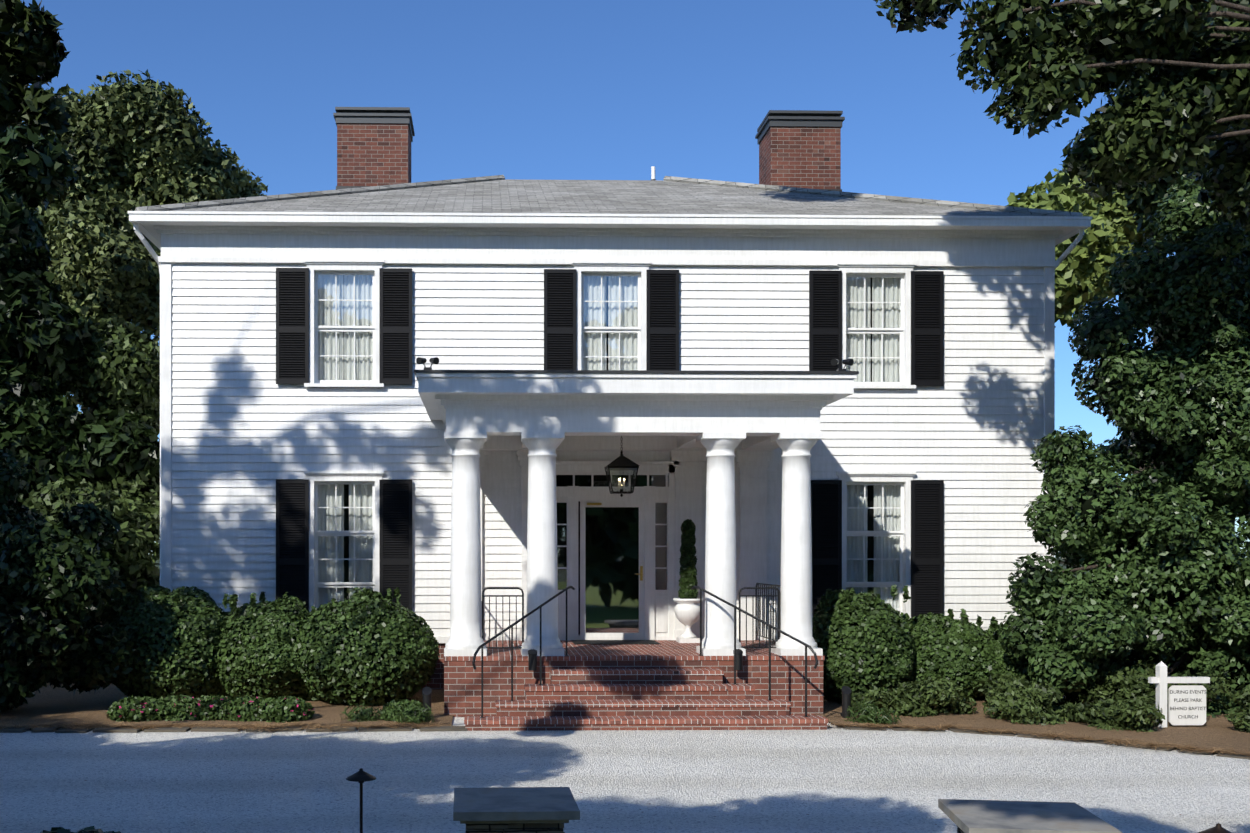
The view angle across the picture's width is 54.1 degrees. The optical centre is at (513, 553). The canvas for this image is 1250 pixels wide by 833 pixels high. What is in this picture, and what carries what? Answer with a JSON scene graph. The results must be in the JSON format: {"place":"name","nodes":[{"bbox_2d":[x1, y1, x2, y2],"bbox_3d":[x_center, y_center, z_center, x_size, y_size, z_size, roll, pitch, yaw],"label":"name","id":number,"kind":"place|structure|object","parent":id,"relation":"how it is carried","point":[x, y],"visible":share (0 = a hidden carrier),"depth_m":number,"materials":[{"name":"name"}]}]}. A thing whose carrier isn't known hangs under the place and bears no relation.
{"place":"outdoors","nodes":[
{"label":"outdoors","id":0,"kind":"place"},
{"bbox_2d":[0,717,1249,832],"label":"gravel drive","id":1,"kind":"structure","parent":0,"point":[836,779],"depth_m":11.17,"materials":[{"name":"grey gravel"}]},
{"bbox_2d":[346,768,375,832],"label":"path light","id":2,"kind":"object","parent":1,"relation":"on","point":[361,776],"visible":1,"depth_m":8.58,"materials":[{"name":"brown metal"}]},
{"bbox_2d":[0,675,1249,757],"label":"mulch beds","id":3,"kind":"object","parent":1,"relation":"on","point":[48,704],"visible":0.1,"depth_m":14.84,"materials":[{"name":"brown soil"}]},
{"bbox_2d":[110,584,227,698],"bbox_3d":[-4.818,1.284,17.011,1.889,1.672,1.732,0,0,-1],"label":"boxwood","id":4,"kind":"object","parent":3,"relation":"on","point":[144,609],"visible":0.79,"depth_m":16.44,"materials":[{"name":"green plant"}]},
{"bbox_2d":[202,603,247,697],"bbox_3d":[-4.142,1.407,17.285,1.255,1.427,1.275,0,0,-1],"label":"boxwood","id":5,"kind":"object","parent":3,"relation":"on","point":[219,691],"visible":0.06,"depth_m":16.90,"materials":[{"name":"green plant"}]},
{"bbox_2d":[211,591,309,698],"bbox_3d":[-3.440,1.329,17.128,1.804,1.581,1.707,0,0,32],"label":"boxwood","id":6,"kind":"object","parent":3,"relation":"on","point":[267,644],"visible":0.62,"depth_m":16.53,"materials":[{"name":"green plant"}]},
{"bbox_2d":[106,694,426,722],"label":"impatiens","id":7,"kind":"object","parent":3,"relation":"on","point":[276,709],"depth_m":14.92,"materials":[{"name":"green plant"}]},
{"bbox_2d":[292,606,323,700],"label":"boxwood","id":8,"kind":"object","parent":3,"relation":"on","point":[306,691],"visible":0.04,"depth_m":16.86,"materials":[{"name":"green plant"}]},
{"bbox_2d":[290,587,439,705],"bbox_3d":[-2.054,1.292,16.777,2.060,1.656,1.830,0,0,-1],"label":"boxwood","id":9,"kind":"object","parent":3,"relation":"on","point":[412,635],"visible":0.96,"depth_m":16.17,"materials":[{"name":"green plant"}]},
{"bbox_2d":[422,687,431,717],"bbox_3d":[-1.076,1.890,15.088,0.120,0.449,0.117,0,0,-1],"label":"path light","id":10,"kind":"object","parent":3,"relation":"on","point":[426,692],"visible":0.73,"depth_m":15.05,"materials":[{"name":"black metal"}]},
{"bbox_2d":[340,700,901,727],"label":"plants","id":11,"kind":"object","parent":3,"relation":"on","point":[869,714],"visible":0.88,"depth_m":14.76,"materials":[{"name":"green plant"}]},
{"bbox_2d":[812,584,915,702],"bbox_3d":[4.740,1.269,16.863,1.596,1.700,1.511,0,0,-1],"label":"boxwood","id":12,"kind":"object","parent":3,"relation":"on","point":[829,617],"visible":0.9,"depth_m":16.32,"materials":[{"name":"green plant"}]},
{"bbox_2d":[900,609,1001,700],"bbox_3d":[6.072,1.447,17.167,1.761,1.346,1.471,0,0,-1],"label":"boxwood","id":13,"kind":"object","parent":3,"relation":"on","point":[941,638],"visible":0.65,"depth_m":16.64,"materials":[{"name":"green plant"}]},
{"bbox_2d":[975,614,1065,694],"bbox_3d":[7.215,1.487,17.156,1.771,1.267,1.352,0,0,-1],"label":"boxwood","id":14,"kind":"object","parent":3,"relation":"on","point":[1007,661],"visible":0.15,"depth_m":16.64,"materials":[{"name":"green plant"}]},
{"bbox_2d":[851,658,1249,732],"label":"plants","id":15,"kind":"object","parent":3,"relation":"on","point":[1116,699],"visible":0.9,"depth_m":15.12,"materials":[{"name":"green plant"}]},
{"bbox_2d":[874,0,1249,231],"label":"tree","id":16,"kind":"object","parent":3,"relation":"on","point":[1179,107],"visible":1,"depth_m":13.50,"materials":[{"name":"green plant"}]},
{"bbox_2d":[1064,657,1155,700],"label":"boxwood","id":17,"kind":"object","parent":3,"relation":"on","point":[1066,694],"visible":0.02,"depth_m":16.90,"materials":[{"name":"green plant"}]},
{"bbox_2d":[997,170,1249,717],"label":"tree","id":18,"kind":"object","parent":3,"relation":"on","point":[1166,582],"visible":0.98,"depth_m":15.84,"materials":[{"name":"green plant"}]},
{"bbox_2d":[0,726,1249,759],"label":"stone edging","id":19,"kind":"object","parent":1,"relation":"on","point":[110,729],"visible":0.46,"depth_m":14.14,"materials":[{"name":"grey stone"}]},
{"bbox_2d":[414,370,858,730],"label":"portico","id":20,"kind":"structure","parent":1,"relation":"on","point":[690,421],"depth_m":15.53,"materials":[{"name":"white paint"}]},
{"bbox_2d":[528,649,536,670],"bbox_3d":[0.239,1.345,15.316,0.120,0.259,0.117,0,0,-1],"label":"path light","id":21,"kind":"object","parent":20,"relation":"on","point":[532,659],"visible":1,"depth_m":15.28,"materials":[{"name":"black metal"}]},
{"bbox_2d":[571,640,659,644],"bbox_3d":[1.486,1.308,17.843,1.240,0.012,0.800,0,0,-1],"label":"door mat","id":22,"kind":"object","parent":20,"relation":"on","point":[598,642],"depth_m":17.73,"materials":[{"name":"black rubber"}]},
{"bbox_2d":[604,436,639,496],"bbox_3d":[1.505,-1.285,16.943,0.450,1.002,0.450,0,0,-1],"label":"porch lantern","id":23,"kind":"object","parent":20,"relation":"hanging from","point":[621,462],"visible":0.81,"depth_m":16.80,"materials":[{"name":"brown metal"}]},
{"bbox_2d":[472,583,780,717],"bbox_3d":[2.107,1.185,15.722,5.749,1.540,1.714,0,0,-42],"label":"iron railing","id":24,"kind":"object","parent":20,"relation":"on","point":[573,588],"visible":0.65,"depth_m":15.80,"materials":[{"name":"black metal"}]},
{"bbox_2d":[416,357,853,370],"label":"flood lights","id":25,"kind":"object","parent":20,"relation":"on","point":[435,360],"visible":0.83,"depth_m":15.33,"materials":[{"name":"black metal"}]},
{"bbox_2d":[482,586,817,716],"bbox_3d":[0.955,1.185,15.697,5.749,1.540,1.714,0,0,40],"label":"iron railing","id":26,"kind":"object","parent":20,"relation":"on","point":[746,613],"visible":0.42,"depth_m":15.52,"materials":[{"name":"black metal"}]},
{"bbox_2d":[673,598,702,642],"bbox_3d":[2.566,0.989,17.866,0.450,0.650,0.450,0,0,-1],"label":"urn planter","id":27,"kind":"object","parent":20,"relation":"on","point":[687,612],"visible":0.9,"depth_m":17.72,"materials":[{"name":"white ceramic"}]},
{"bbox_2d":[678,519,697,598],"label":"topiary","id":28,"kind":"object","parent":27,"relation":"on","point":[688,580],"visible":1,"depth_m":17.78,"materials":[{"name":"green plant"}]},
{"bbox_2d":[733,649,742,669],"bbox_3d":[2.839,1.345,15.371,0.120,0.259,0.117,0,0,-1],"label":"path light","id":29,"kind":"object","parent":20,"relation":"on","point":[739,659],"visible":0.81,"depth_m":15.32,"materials":[{"name":"black metal"}]},
{"bbox_2d":[842,686,850,717],"bbox_3d":[4.162,1.890,15.199,0.120,0.449,0.117,0,0,-1],"label":"path light","id":30,"kind":"object","parent":1,"relation":"on","point":[846,697],"visible":0.83,"depth_m":15.16,"materials":[{"name":"black metal"}]},
{"bbox_2d":[1148,661,1209,726],"bbox_3d":[7.871,1.694,14.377,0.700,0.840,0.090,0,0,-1],"label":"parking sign","id":31,"kind":"object","parent":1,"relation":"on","point":[1186,704],"visible":1,"depth_m":14.37,"materials":[{"name":"white paint"}]},
{"bbox_2d":[20,0,1249,554],"label":"sky","id":32,"kind":"structure","parent":0,"point":[513,89],"materials":[{"name":"blue"}]},
{"bbox_2d":[155,557,1245,578],"bbox_3d":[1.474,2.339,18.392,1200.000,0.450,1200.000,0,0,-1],"label":"ground","id":33,"kind":"structure","parent":0,"point":[1060,565],"depth_m":209.22,"materials":[{"name":"soil"}]},
{"bbox_2d":[0,447,141,712],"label":"shrub","id":34,"kind":"object","parent":33,"relation":"on","point":[59,582],"visible":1,"depth_m":15.28,"materials":[{"name":"green plant"}]},
{"bbox_2d":[0,122,159,507],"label":"tree","id":35,"kind":"object","parent":33,"relation":"on","point":[49,432],"visible":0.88,"depth_m":20.70,"materials":[{"name":"green plant"}]},
{"bbox_2d":[40,826,120,832],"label":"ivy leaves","id":36,"kind":"object","parent":33,"relation":"on","point":[91,829],"visible":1,"depth_m":7.94,"materials":[{"name":"green plant"}]},
{"bbox_2d":[22,316,159,624],"bbox_3d":[-7.490,-0.934,20.680,3.231,6.761,4.811,0,0,32],"label":"tree","id":37,"kind":"object","parent":33,"relation":"on","point":[121,371],"visible":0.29,"depth_m":21.02,"materials":[{"name":"green plant"}]},
{"bbox_2d":[21,69,267,626],"bbox_3d":[-8.605,-4.071,26.903,6.306,13.010,6.322,0,0,-1],"label":"tree","id":38,"kind":"object","parent":33,"relation":"on","point":[131,145],"visible":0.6,"depth_m":26.17,"materials":[{"name":"green plant"}]},
{"bbox_2d":[453,787,579,832],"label":"stone pillar","id":39,"kind":"structure","parent":33,"relation":"on","point":[518,810],"depth_m":7.76,"materials":[{"name":"grey stone"}]},
{"bbox_2d":[122,603,1033,703],"bbox_3d":[1.657,1.394,17.005,14.453,1.440,1.792,0,0,-1],"label":"shrub","id":40,"kind":"object","parent":33,"relation":"on","point":[354,661],"visible":0.04,"depth_m":16.38,"materials":[{"name":"green plant"}]},
{"bbox_2d":[128,166,1091,688],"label":"house","id":41,"kind":"structure","parent":33,"relation":"on","point":[242,430],"depth_m":18.34,"materials":[{"name":"white paint"}]},
{"bbox_2d":[134,223,160,585],"bbox_3d":[-5.409,-1.394,18.170,0.186,6.984,0.568,0,0,33],"label":"downspout","id":42,"kind":"object","parent":41,"relation":"attached to","point":[147,245],"visible":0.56,"depth_m":18.38,"materials":[{"name":"white paint"}]},
{"bbox_2d":[333,107,414,185],"bbox_3d":[-2.576,-7.146,22.582,1.410,1.920,1.070,0,0,-1],"label":"chimney","id":43,"kind":"object","parent":41,"relation":"on","point":[373,146],"visible":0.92,"depth_m":22.11,"materials":[{"name":"brick"}]},
{"bbox_2d":[304,259,915,617],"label":"windows","id":44,"kind":"structure","parent":41,"relation":"attached to","point":[611,335],"depth_m":18.50,"materials":[{"name":"white glass"}]},
{"bbox_2d":[276,268,943,618],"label":"shutters","id":45,"kind":"object","parent":41,"relation":"attached to","point":[560,353],"visible":0.77,"depth_m":18.32,"materials":[{"name":"black wood"}]},
{"bbox_2d":[556,461,678,639],"bbox_3d":[1.472,-0.036,18.507,2.040,2.700,0.450,0,0,-1],"label":"front door","id":46,"kind":"structure","parent":41,"relation":"attached to","point":[616,560],"depth_m":18.38,"materials":[{"name":"white paint"}]},
{"bbox_2d":[755,110,844,188],"bbox_3d":[5.342,-7.146,22.751,1.410,1.920,1.070,0,0,-1],"label":"chimney","id":47,"kind":"object","parent":41,"relation":"on","point":[799,148],"visible":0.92,"depth_m":22.27,"materials":[{"name":"brick"}]},
{"bbox_2d":[1055,229,1083,268],"bbox_3d":[8.360,-1.394,18.463,0.186,6.984,0.568,0,0,-35],"label":"downspout","id":48,"kind":"object","parent":41,"relation":"attached to","point":[1068,250],"visible":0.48,"depth_m":18.37,"materials":[{"name":"white paint"}]},
{"bbox_2d":[938,799,1121,832],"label":"stone pillar","id":49,"kind":"structure","parent":33,"relation":"on","point":[981,816],"depth_m":7.50,"materials":[{"name":"grey stone"}]},
{"bbox_2d":[1006,162,1170,327],"bbox_3d":[17.990,-5.789,41.236,13.036,16.420,5.818,0,0,-27],"label":"tree","id":50,"kind":"object","parent":33,"relation":"on","point":[1083,269],"visible":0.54,"depth_m":39.42,"materials":[{"name":"green plant"}]},
{"bbox_2d":[1103,0,1249,473],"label":"tree","id":51,"kind":"object","parent":33,"relation":"on","point":[1147,202],"visible":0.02,"depth_m":30.54,"materials":[{"name":"brown plant"}]},
{"bbox_2d":[1198,823,1231,832],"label":"path light","id":52,"kind":"object","parent":33,"relation":"on","point":[1218,828],"visible":1,"depth_m":6.83,"materials":[{"name":"brown metal"}]},
{"bbox_3d":[-8.478,-4.625,4.277,19.506,14.930,15.397,0,0,-1],"label":"tree trunk","id":53,"kind":"object","parent":33,"relation":"on","visible":0},
{"bbox_2d":[0,0,71,135],"bbox_3d":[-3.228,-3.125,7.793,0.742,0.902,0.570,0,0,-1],"label":"tree","id":54,"kind":"object","parent":53,"relation":"attached to","point":[32,48],"visible":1,"depth_m":7.70,"materials":[{"name":"green plant"}]}
]}

